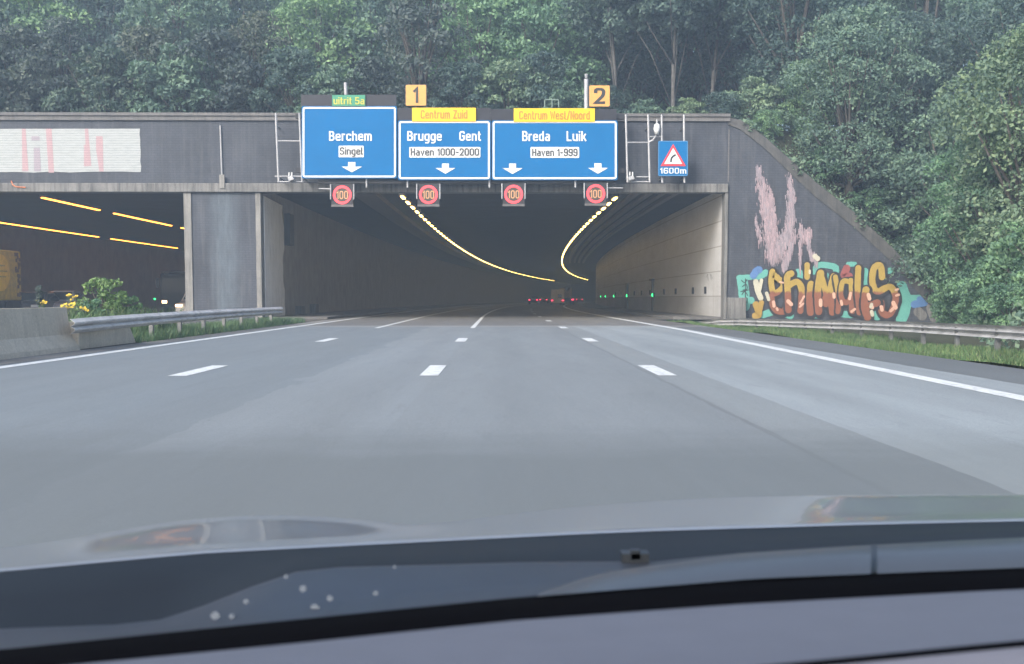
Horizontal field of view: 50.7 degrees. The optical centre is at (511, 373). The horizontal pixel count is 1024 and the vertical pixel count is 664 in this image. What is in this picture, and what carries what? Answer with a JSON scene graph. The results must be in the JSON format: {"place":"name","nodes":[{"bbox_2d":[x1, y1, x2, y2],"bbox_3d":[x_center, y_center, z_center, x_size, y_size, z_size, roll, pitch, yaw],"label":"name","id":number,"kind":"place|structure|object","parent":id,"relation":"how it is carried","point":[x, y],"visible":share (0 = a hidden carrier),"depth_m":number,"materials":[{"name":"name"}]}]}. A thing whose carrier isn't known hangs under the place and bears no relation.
{"place":"outdoors","nodes":[
{"label":"outdoors","id":0,"kind":"place"},
{"bbox_2d":[34,285,42,307],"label":"weed","id":1,"kind":"object","parent":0,"point":[38,288],"visible":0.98,"depth_m":25.78,"materials":[{"name":"green plant"}]},
{"bbox_2d":[36,304,191,332],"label":"tall grass","id":2,"kind":"structure","parent":0,"point":[133,329],"depth_m":29.72,"materials":[{"name":"green plant"}]},
{"bbox_2d":[69,308,232,324],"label":"opposite road","id":3,"kind":"structure","parent":0,"point":[162,309],"depth_m":87.76,"materials":[{"name":"grey asphalt"}]},
{"bbox_2d":[0,250,20,308],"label":"lorry","id":4,"kind":"object","parent":3,"relation":"on","point":[10,282],"visible":0.93,"depth_m":59.70,"materials":[{"name":"metal"}]},
{"bbox_2d":[21,292,59,307],"bbox_3d":[-28.874,-4.235,65.541,1.900,1.525,4.460,0,4,-4],"label":"car","id":5,"kind":"object","parent":3,"relation":"on","point":[29,298],"visible":0.26,"depth_m":64.93,"materials":[{"name":"grey paint"}]},
{"bbox_2d":[51,291,88,315],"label":"car","id":6,"kind":"object","parent":3,"relation":"on","point":[61,296],"visible":0.23,"depth_m":67.47,"materials":[{"name":"grey paint"}]},
{"bbox_2d":[156,271,184,311],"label":"lorry","id":7,"kind":"object","parent":3,"relation":"on","point":[172,288],"visible":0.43,"depth_m":81.45,"materials":[{"name":"grey metal"}]},
{"bbox_2d":[0,112,745,319],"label":"tunnel portal","id":8,"kind":"object","parent":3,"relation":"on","point":[218,171],"visible":0.7,"depth_m":56.21,"materials":[{"name":"grey concrete"}]},
{"bbox_2d":[0,193,184,309],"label":"tunnel tube","id":9,"kind":"object","parent":8,"relation":"attached to","point":[50,261],"visible":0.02,"depth_m":93.77,"materials":[{"name":"grey concrete"}]},
{"bbox_2d":[275,113,329,189],"bbox_3d":[-10.668,-11.392,55.661,2.896,3.880,1.085,0,4,-1],"label":"sign frame","id":10,"kind":"object","parent":8,"relation":"attached to","point":[277,141],"visible":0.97,"depth_m":55.12,"materials":[{"name":"paint"}]},
{"bbox_2d":[296,74,623,187],"bbox_3d":[-2.662,-12.452,55.655,16.817,5.766,1.130,0,4,-1],"label":"gantry","id":11,"kind":"object","parent":8,"relation":"attached to","point":[586,105],"visible":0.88,"depth_m":55.34,"materials":[{"name":"metal"}]},
{"bbox_2d":[330,184,353,206],"bbox_3d":[-8.636,-9.103,55.188,1.242,1.161,0.435,0,4,-1],"label":"speed sign","id":12,"kind":"object","parent":11,"relation":"hanging from","point":[341,195],"visible":1,"depth_m":55.08,"materials":[{"name":"metal"}]},
{"bbox_2d":[301,95,396,178],"bbox_3d":[-8.272,-12.064,54.955,4.856,4.211,0.273,0,4,-1],"label":"direction sign","id":13,"kind":"object","parent":11,"relation":"hanging from","point":[349,136],"visible":1,"depth_m":54.90,"materials":[{"name":"blue metal"}]},
{"bbox_2d":[416,184,440,206],"bbox_3d":[-4.258,-9.126,55.236,1.240,1.162,0.435,0,4,-1],"label":"speed sign","id":14,"kind":"object","parent":11,"relation":"hanging from","point":[429,195],"visible":1,"depth_m":55.13,"materials":[{"name":"metal"}]},
{"bbox_2d":[398,108,490,179],"bbox_3d":[-3.448,-11.699,55.034,4.729,3.632,0.276,0,4,-1],"label":"direction sign","id":15,"kind":"object","parent":11,"relation":"hanging from","point":[444,143],"visible":1,"depth_m":54.97,"materials":[{"name":"blue metal"}]},
{"bbox_2d":[405,84,426,107],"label":"number sign","id":16,"kind":"object","parent":15,"relation":"attached to","point":[415,95],"visible":1,"depth_m":54.81,"materials":[{"name":"metal"}]},
{"bbox_2d":[501,183,525,205],"bbox_3d":[0.079,-9.148,55.283,1.238,1.163,0.435,0,4,-1],"label":"speed sign","id":17,"kind":"object","parent":11,"relation":"hanging from","point":[512,194],"visible":1,"depth_m":55.17,"materials":[{"name":"metal"}]},
{"bbox_2d":[491,108,617,179],"bbox_3d":[2.159,-11.695,55.096,6.460,3.603,0.281,0,4,-1],"label":"direction sign","id":18,"kind":"object","parent":11,"relation":"hanging from","point":[554,143],"visible":1,"depth_m":55.04,"materials":[{"name":"blue metal"}]},
{"bbox_2d":[589,85,609,108],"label":"number sign","id":19,"kind":"object","parent":18,"relation":"attached to","point":[599,96],"visible":1,"depth_m":54.91,"materials":[{"name":"metal"}]},
{"bbox_2d":[584,183,607,205],"bbox_3d":[4.273,-9.185,55.329,1.244,1.164,0.435,0,4,-1],"label":"speed sign","id":20,"kind":"object","parent":11,"relation":"hanging from","point":[595,194],"visible":1,"depth_m":55.22,"materials":[{"name":"metal"}]},
{"bbox_2d":[608,114,660,188],"bbox_3d":[6.247,-11.417,55.852,2.783,3.754,1.085,0,4,-1],"label":"sign frame","id":21,"kind":"object","parent":8,"relation":"attached to","point":[648,142],"visible":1,"depth_m":55.34,"materials":[{"name":"paint"}]},
{"bbox_2d":[659,114,685,182],"bbox_3d":[8.244,-11.568,55.864,1.314,3.460,1.085,0,4,-1],"label":"sign frame","id":22,"kind":"object","parent":8,"relation":"attached to","point":[684,178],"visible":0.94,"depth_m":55.28,"materials":[{"name":"paint"}]},
{"bbox_2d":[658,141,687,175],"bbox_3d":[8.217,-11.000,55.184,1.529,1.782,0.120,0,4,-1],"label":"warning sign","id":23,"kind":"object","parent":22,"relation":"attached to","point":[672,158],"visible":1,"depth_m":55.15,"materials":[{"name":"blue metal"}]},
{"bbox_2d":[80,319,327,349],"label":"median ground","id":24,"kind":"structure","parent":0,"point":[308,320],"depth_m":33.68,"materials":[{"name":"green plant"}]},
{"bbox_2d":[0,307,135,359],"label":"concrete barrier","id":25,"kind":"object","parent":24,"relation":"on","point":[25,332],"visible":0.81,"depth_m":21.72,"materials":[{"name":"grey concrete"}]},
{"bbox_2d":[76,297,105,317],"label":"bush","id":26,"kind":"object","parent":24,"relation":"on","point":[96,302],"visible":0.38,"depth_m":29.71,"materials":[{"name":"green plant"}]},
{"bbox_2d":[71,277,127,316],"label":"bush","id":27,"kind":"object","parent":24,"relation":"on","point":[119,295],"visible":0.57,"depth_m":30.57,"materials":[{"name":"green plant"}]},
{"bbox_2d":[115,295,144,315],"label":"bush","id":28,"kind":"object","parent":24,"relation":"on","point":[132,299],"visible":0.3,"depth_m":31.21,"materials":[{"name":"green plant"}]},
{"bbox_2d":[70,307,283,338],"bbox_3d":[-9.573,-1.570,34.417,0.282,0.950,23.904,0,4,-2],"label":"guardrail","id":29,"kind":"object","parent":24,"relation":"on","point":[90,324],"visible":0.89,"depth_m":29.11,"materials":[{"name":"metal"}]},
{"bbox_2d":[132,316,305,342],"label":"median grass","id":30,"kind":"structure","parent":0,"point":[212,327],"depth_m":35.05,"materials":[{"name":"green plant"}]},
{"bbox_2d":[0,301,1023,547],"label":"road","id":31,"kind":"structure","parent":0,"point":[514,409],"depth_m":9.62,"materials":[{"name":"grey asphalt"}]},
{"bbox_2d":[0,319,340,364],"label":"gutter","id":32,"kind":"object","parent":31,"relation":"on","point":[21,359],"visible":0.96,"depth_m":25.42,"materials":[{"name":"concrete"}]},
{"bbox_2d":[263,193,721,320],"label":"tunnel tube","id":33,"kind":"object","parent":31,"relation":"on","point":[366,251],"visible":0.92,"depth_m":83.41,"materials":[{"name":"concrete"}]},
{"bbox_2d":[264,301,721,318],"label":"kerb","id":34,"kind":"structure","parent":31,"relation":"on","point":[351,313],"depth_m":75.44,"materials":[{"name":"grey concrete"}]},
{"bbox_2d":[0,494,1023,663],"bbox_3d":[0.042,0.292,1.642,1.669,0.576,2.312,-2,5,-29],"label":"car","id":35,"kind":"object","parent":31,"relation":"on","point":[878,579],"visible":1,"depth_m":0.86,"materials":[{"name":"grey paint"}]},
{"bbox_2d":[0,301,1023,400],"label":"road marking","id":36,"kind":"object","parent":31,"relation":"on","point":[433,370],"visible":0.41,"depth_m":18.13,"materials":[{"name":"paint"}]},
{"bbox_2d":[551,289,564,304],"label":"van","id":37,"kind":"object","parent":31,"relation":"on","point":[557,295],"visible":0.98,"depth_m":174.86,"materials":[{"name":"white paint"}]},
{"bbox_2d":[560,285,573,304],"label":"lorry","id":38,"kind":"object","parent":31,"relation":"on","point":[568,292],"visible":0.69,"depth_m":190.47,"materials":[{"name":"beige paint"}]},
{"bbox_2d":[667,301,1023,368],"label":"verge","id":39,"kind":"structure","parent":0,"point":[944,339],"depth_m":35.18,"materials":[{"name":"green plant"}]},
{"bbox_2d":[727,118,942,322],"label":"wing wall","id":40,"kind":"structure","parent":39,"relation":"on","point":[799,247],"depth_m":56.86,"materials":[{"name":"concrete"}]},
{"bbox_2d":[699,318,1023,350],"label":"guardrail","id":41,"kind":"object","parent":39,"relation":"on","point":[998,333],"visible":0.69,"depth_m":33.47,"materials":[{"name":"metal"}]},
{"bbox_2d":[734,116,1023,349],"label":"undergrowth","id":42,"kind":"object","parent":39,"relation":"on","point":[1019,314],"visible":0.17,"depth_m":56.71,"materials":[{"name":"green plant"}]},
{"bbox_2d":[863,86,1023,295],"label":"tree","id":43,"kind":"object","parent":39,"relation":"on","point":[900,219],"visible":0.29,"depth_m":56.42,"materials":[{"name":"green plant"}]},
{"bbox_2d":[927,281,978,323],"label":"bush","id":44,"kind":"object","parent":39,"relation":"on","point":[938,301],"visible":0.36,"depth_m":49.87,"materials":[{"name":"green plant"}]},
{"bbox_2d":[906,140,1007,301],"bbox_3d":[23.938,-7.408,55.354,7.152,9.000,7.238,1,4,9],"label":"tree","id":45,"kind":"object","parent":39,"relation":"on","point":[934,268],"visible":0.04,"depth_m":55.28,"materials":[{"name":"green plant"}]},
{"bbox_2d":[911,127,1023,302],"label":"tree","id":46,"kind":"object","parent":39,"relation":"on","point":[967,264],"visible":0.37,"depth_m":46.00,"materials":[{"name":"green plant"}]},
{"bbox_2d":[951,284,986,323],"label":"bush","id":47,"kind":"object","parent":39,"relation":"on","point":[966,301],"visible":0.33,"depth_m":42.83,"materials":[{"name":"green plant"}]},
{"bbox_2d":[930,23,1023,264],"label":"tree","id":48,"kind":"object","parent":39,"relation":"on","point":[997,64],"visible":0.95,"depth_m":42.23,"materials":[{"name":"green plant"}]},
{"bbox_2d":[949,256,1023,314],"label":"bush","id":49,"kind":"object","parent":39,"relation":"on","point":[975,283],"visible":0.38,"depth_m":39.97,"materials":[{"name":"green plant"}]},
{"bbox_2d":[968,282,1023,325],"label":"bush","id":50,"kind":"object","parent":39,"relation":"on","point":[1002,298],"visible":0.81,"depth_m":33.43,"materials":[{"name":"green plant"}]},
{"bbox_2d":[976,220,1023,295],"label":"bush","id":51,"kind":"object","parent":39,"relation":"on","point":[1005,243],"visible":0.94,"depth_m":36.34,"materials":[{"name":"green plant"}]},
{"bbox_2d":[759,128,945,281],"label":"embankment","id":52,"kind":"structure","parent":0,"point":[785,139],"depth_m":59.66,"materials":[{"name":"green plant"}]},
{"bbox_2d":[0,48,23,111],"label":"shrub","id":53,"kind":"object","parent":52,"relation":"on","point":[5,79],"visible":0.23,"depth_m":59.27,"materials":[{"name":"green plant"}]},
{"bbox_2d":[0,0,29,105],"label":"tree","id":54,"kind":"object","parent":52,"relation":"on","point":[7,12],"visible":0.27,"depth_m":69.88,"materials":[{"name":"green plant"}]},
{"bbox_2d":[0,23,70,111],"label":"shrub","id":55,"kind":"object","parent":52,"relation":"on","point":[21,101],"visible":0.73,"depth_m":59.04,"materials":[{"name":"green plant"}]},
{"bbox_2d":[0,0,101,101],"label":"tree","id":56,"kind":"object","parent":52,"relation":"on","point":[31,20],"visible":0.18,"depth_m":70.70,"materials":[{"name":"green plant"}]},
{"bbox_2d":[0,14,103,111],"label":"shrub","id":57,"kind":"object","parent":52,"relation":"on","point":[59,29],"visible":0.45,"depth_m":59.83,"materials":[{"name":"green plant"}]},
{"bbox_2d":[7,0,120,64],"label":"tree","id":58,"kind":"object","parent":52,"relation":"on","point":[32,12],"visible":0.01,"depth_m":83.91,"materials":[{"name":"green plant"}]},
{"bbox_2d":[39,43,152,111],"bbox_3d":[-22.550,-15.475,59.591,5.576,5.239,5.802,1,4,19],"label":"shrub","id":59,"kind":"object","parent":52,"relation":"on","point":[96,101],"visible":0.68,"depth_m":58.49,"materials":[{"name":"green plant"}]},
{"bbox_2d":[34,0,166,98],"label":"tree","id":60,"kind":"object","parent":52,"relation":"on","point":[105,35],"visible":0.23,"depth_m":72.22,"materials":[{"name":"green plant"}]},
{"bbox_2d":[81,23,195,111],"bbox_3d":[-20.935,-16.518,61.611,6.853,6.481,6.410,0,4,4],"label":"shrub","id":61,"kind":"object","parent":52,"relation":"on","point":[146,36],"visible":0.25,"depth_m":60.14,"materials":[{"name":"green plant"}]},
{"bbox_2d":[122,42,226,112],"bbox_3d":[-18.598,-15.842,59.596,5.837,4.490,5.175,-1,4,-10],"label":"shrub","id":62,"kind":"object","parent":52,"relation":"on","point":[168,76],"visible":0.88,"depth_m":58.29,"materials":[{"name":"green plant"}]},
{"bbox_2d":[108,0,242,107],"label":"tree","id":63,"kind":"object","parent":52,"relation":"on","point":[203,21],"visible":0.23,"depth_m":70.45,"materials":[{"name":"green plant"}]},
{"bbox_2d":[121,0,319,110],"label":"tree","id":64,"kind":"object","parent":52,"relation":"on","point":[272,2],"visible":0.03,"depth_m":85.26,"materials":[{"name":"green plant"}]},
{"bbox_2d":[174,27,270,112],"bbox_3d":[-16.296,-16.201,60.552,5.897,5.962,6.304,-1,4,-19],"label":"shrub","id":65,"kind":"object","parent":52,"relation":"on","point":[208,41],"visible":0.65,"depth_m":59.14,"materials":[{"name":"green plant"}]},
{"bbox_2d":[195,0,298,111],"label":"tree","id":66,"kind":"object","parent":52,"relation":"on","point":[236,5],"visible":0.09,"depth_m":75.05,"materials":[{"name":"green plant"}]},
{"bbox_2d":[208,10,303,112],"bbox_3d":[-14.416,-17.053,61.726,5.967,7.046,5.799,0,4,2],"label":"shrub","id":67,"kind":"object","parent":52,"relation":"on","point":[255,44],"visible":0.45,"depth_m":60.58,"materials":[{"name":"green plant"}]},
{"bbox_2d":[248,46,333,112],"bbox_3d":[-12.257,-15.681,59.817,4.989,4.687,5.191,-2,5,-27],"label":"shrub","id":68,"kind":"object","parent":52,"relation":"on","point":[280,63],"visible":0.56,"depth_m":58.91,"materials":[{"name":"green plant"}]},
{"bbox_2d":[254,0,384,104],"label":"tree","id":69,"kind":"object","parent":52,"relation":"on","point":[298,34],"visible":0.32,"depth_m":71.05,"materials":[{"name":"green plant"}]},
{"bbox_2d":[293,63,382,112],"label":"shrub","id":70,"kind":"object","parent":52,"relation":"on","point":[332,75],"visible":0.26,"depth_m":58.78,"materials":[{"name":"green plant"}]},
{"bbox_2d":[331,56,408,112],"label":"shrub","id":71,"kind":"object","parent":52,"relation":"on","point":[371,67],"visible":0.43,"depth_m":59.63,"materials":[{"name":"green plant"}]},
{"bbox_2d":[319,0,435,106],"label":"tree","id":72,"kind":"object","parent":52,"relation":"on","point":[378,5],"visible":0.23,"depth_m":71.81,"materials":[{"name":"green plant"}]},
{"bbox_2d":[323,0,499,107],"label":"tree","id":73,"kind":"object","parent":52,"relation":"on","point":[422,1],"visible":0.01,"depth_m":83.78,"materials":[{"name":"green plant"}]},
{"bbox_2d":[363,0,483,107],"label":"shrub","id":74,"kind":"object","parent":52,"relation":"on","point":[401,18],"visible":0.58,"depth_m":60.82,"materials":[{"name":"green plant"}]},
{"bbox_2d":[425,61,501,108],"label":"shrub","id":75,"kind":"object","parent":52,"relation":"on","point":[454,76],"visible":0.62,"depth_m":59.24,"materials":[{"name":"green plant"}]},
{"bbox_2d":[413,0,541,108],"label":"tree","id":76,"kind":"object","parent":52,"relation":"on","point":[480,45],"visible":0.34,"depth_m":68.16,"materials":[{"name":"green plant"}]},
{"bbox_2d":[459,58,551,108],"bbox_3d":[0.008,-15.509,60.543,4.916,4.266,5.545,3,5,32],"label":"shrub","id":77,"kind":"object","parent":52,"relation":"on","point":[492,72],"visible":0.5,"depth_m":59.54,"materials":[{"name":"green plant"}]},
{"bbox_2d":[469,0,611,107],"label":"tree","id":78,"kind":"object","parent":52,"relation":"on","point":[519,21],"visible":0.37,"depth_m":68.64,"materials":[{"name":"green plant"}]},
{"bbox_2d":[502,51,582,108],"bbox_3d":[1.805,-15.924,60.955,4.696,4.412,4.886,-2,4,-23],"label":"shrub","id":79,"kind":"object","parent":52,"relation":"on","point":[538,66],"visible":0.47,"depth_m":60.14,"materials":[{"name":"green plant"}]},
{"bbox_2d":[532,80,583,107],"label":"shrub","id":80,"kind":"object","parent":52,"relation":"on","point":[566,97],"visible":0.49,"depth_m":59.02,"materials":[{"name":"green plant"}]},
{"bbox_2d":[530,1,650,110],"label":"tree","id":81,"kind":"object","parent":52,"relation":"on","point":[608,65],"visible":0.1,"depth_m":72.59,"materials":[{"name":"green plant"}]},
{"bbox_2d":[581,85,630,112],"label":"shrub","id":82,"kind":"object","parent":52,"relation":"on","point":[614,93],"visible":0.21,"depth_m":62.88,"materials":[{"name":"green plant"}]},
{"bbox_2d":[557,0,680,106],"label":"tree","id":83,"kind":"object","parent":52,"relation":"on","point":[586,14],"visible":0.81,"depth_m":65.73,"materials":[{"name":"green plant"}]},
{"bbox_2d":[536,19,708,112],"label":"tree","id":84,"kind":"object","parent":52,"relation":"on","point":[663,105],"visible":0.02,"depth_m":82.72,"materials":[{"name":"green plant"}]},
{"bbox_2d":[589,1,686,112],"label":"tree","id":85,"kind":"object","parent":52,"relation":"on","point":[642,63],"visible":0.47,"depth_m":71.71,"materials":[{"name":"green plant"}]},
{"bbox_2d":[625,98,663,112],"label":"shrub","id":86,"kind":"object","parent":52,"relation":"on","point":[641,108],"visible":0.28,"depth_m":59.31,"materials":[{"name":"green plant"}]},
{"bbox_2d":[618,0,727,112],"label":"tree","id":87,"kind":"object","parent":52,"relation":"on","point":[679,17],"visible":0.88,"depth_m":64.13,"materials":[{"name":"green plant"}]},
{"bbox_2d":[665,97,708,113],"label":"shrub","id":88,"kind":"object","parent":52,"relation":"on","point":[692,104],"visible":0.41,"depth_m":59.35,"materials":[{"name":"green plant"}]},
{"bbox_2d":[624,1,753,111],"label":"tree","id":89,"kind":"object","parent":52,"relation":"on","point":[687,51],"visible":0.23,"depth_m":71.80,"materials":[{"name":"green plant"}]},
{"bbox_2d":[650,0,776,113],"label":"tree","id":90,"kind":"object","parent":52,"relation":"on","point":[720,28],"visible":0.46,"depth_m":65.63,"materials":[{"name":"green plant"}]},
{"bbox_2d":[698,91,741,118],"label":"shrub","id":91,"kind":"object","parent":52,"relation":"on","point":[722,105],"visible":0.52,"depth_m":59.80,"materials":[{"name":"green plant"}]},
{"bbox_2d":[677,0,799,119],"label":"tree","id":92,"kind":"object","parent":52,"relation":"on","point":[732,56],"visible":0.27,"depth_m":68.85,"materials":[{"name":"green plant"}]},
{"bbox_2d":[718,75,791,127],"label":"shrub","id":93,"kind":"object","parent":52,"relation":"on","point":[752,99],"visible":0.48,"depth_m":60.36,"materials":[{"name":"green plant"}]},
{"bbox_2d":[748,109,784,136],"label":"bush","id":94,"kind":"object","parent":52,"relation":"on","point":[760,115],"visible":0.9,"depth_m":58.67,"materials":[{"name":"green plant"}]},
{"bbox_2d":[724,0,872,130],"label":"tree","id":95,"kind":"object","parent":52,"relation":"on","point":[783,54],"visible":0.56,"depth_m":62.68,"materials":[{"name":"green plant"}]},
{"bbox_2d":[776,59,843,150],"bbox_3d":[17.037,-15.076,60.996,4.141,5.211,4.190,3,5,34],"label":"tree","id":96,"kind":"object","parent":52,"relation":"on","point":[795,109],"visible":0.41,"depth_m":60.20,"materials":[{"name":"green plant"}]},
{"bbox_2d":[802,145,846,180],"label":"bush","id":97,"kind":"object","parent":52,"relation":"on","point":[818,153],"visible":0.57,"depth_m":58.55,"materials":[{"name":"green plant"}]},
{"bbox_2d":[773,1,945,203],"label":"tree","id":98,"kind":"object","parent":52,"relation":"on","point":[855,140],"visible":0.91,"depth_m":57.70,"materials":[{"name":"green plant"}]},
{"bbox_2d":[795,0,935,89],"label":"tree","id":99,"kind":"object","parent":52,"relation":"on","point":[903,4],"visible":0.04,"depth_m":67.27,"materials":[{"name":"green plant"}]},
{"bbox_2d":[845,186,894,220],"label":"bush","id":100,"kind":"object","parent":52,"relation":"on","point":[871,194],"visible":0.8,"depth_m":58.80,"materials":[{"name":"green plant"}]},
{"bbox_2d":[863,186,924,236],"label":"bush","id":101,"kind":"object","parent":52,"relation":"on","point":[903,209],"visible":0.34,"depth_m":59.95,"materials":[{"name":"green plant"}]},
{"bbox_2d":[889,234,927,270],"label":"bush","id":102,"kind":"object","parent":52,"relation":"on","point":[900,238],"visible":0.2,"depth_m":59.06,"materials":[{"name":"green plant"}]},
{"bbox_2d":[838,8,1001,235],"bbox_3d":[22.471,-14.235,61.523,9.117,12.712,8.454,0,4,-2],"label":"tree","id":103,"kind":"object","parent":52,"relation":"on","point":[914,18],"visible":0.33,"depth_m":59.85,"materials":[{"name":"green plant"}]},
{"bbox_2d":[852,0,1018,142],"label":"tree","id":104,"kind":"object","parent":52,"relation":"on","point":[972,6],"visible":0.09,"depth_m":65.36,"materials":[{"name":"green plant"}]},
{"bbox_2d":[914,0,1023,162],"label":"tree","id":105,"kind":"object","parent":52,"relation":"on","point":[1015,13],"visible":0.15,"depth_m":58.51,"materials":[{"name":"green plant"}]},
{"bbox_2d":[917,0,1023,52],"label":"tree","id":106,"kind":"object","parent":52,"relation":"on","point":[939,8],"visible":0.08,"depth_m":72.08,"materials":[{"name":"green plant"}]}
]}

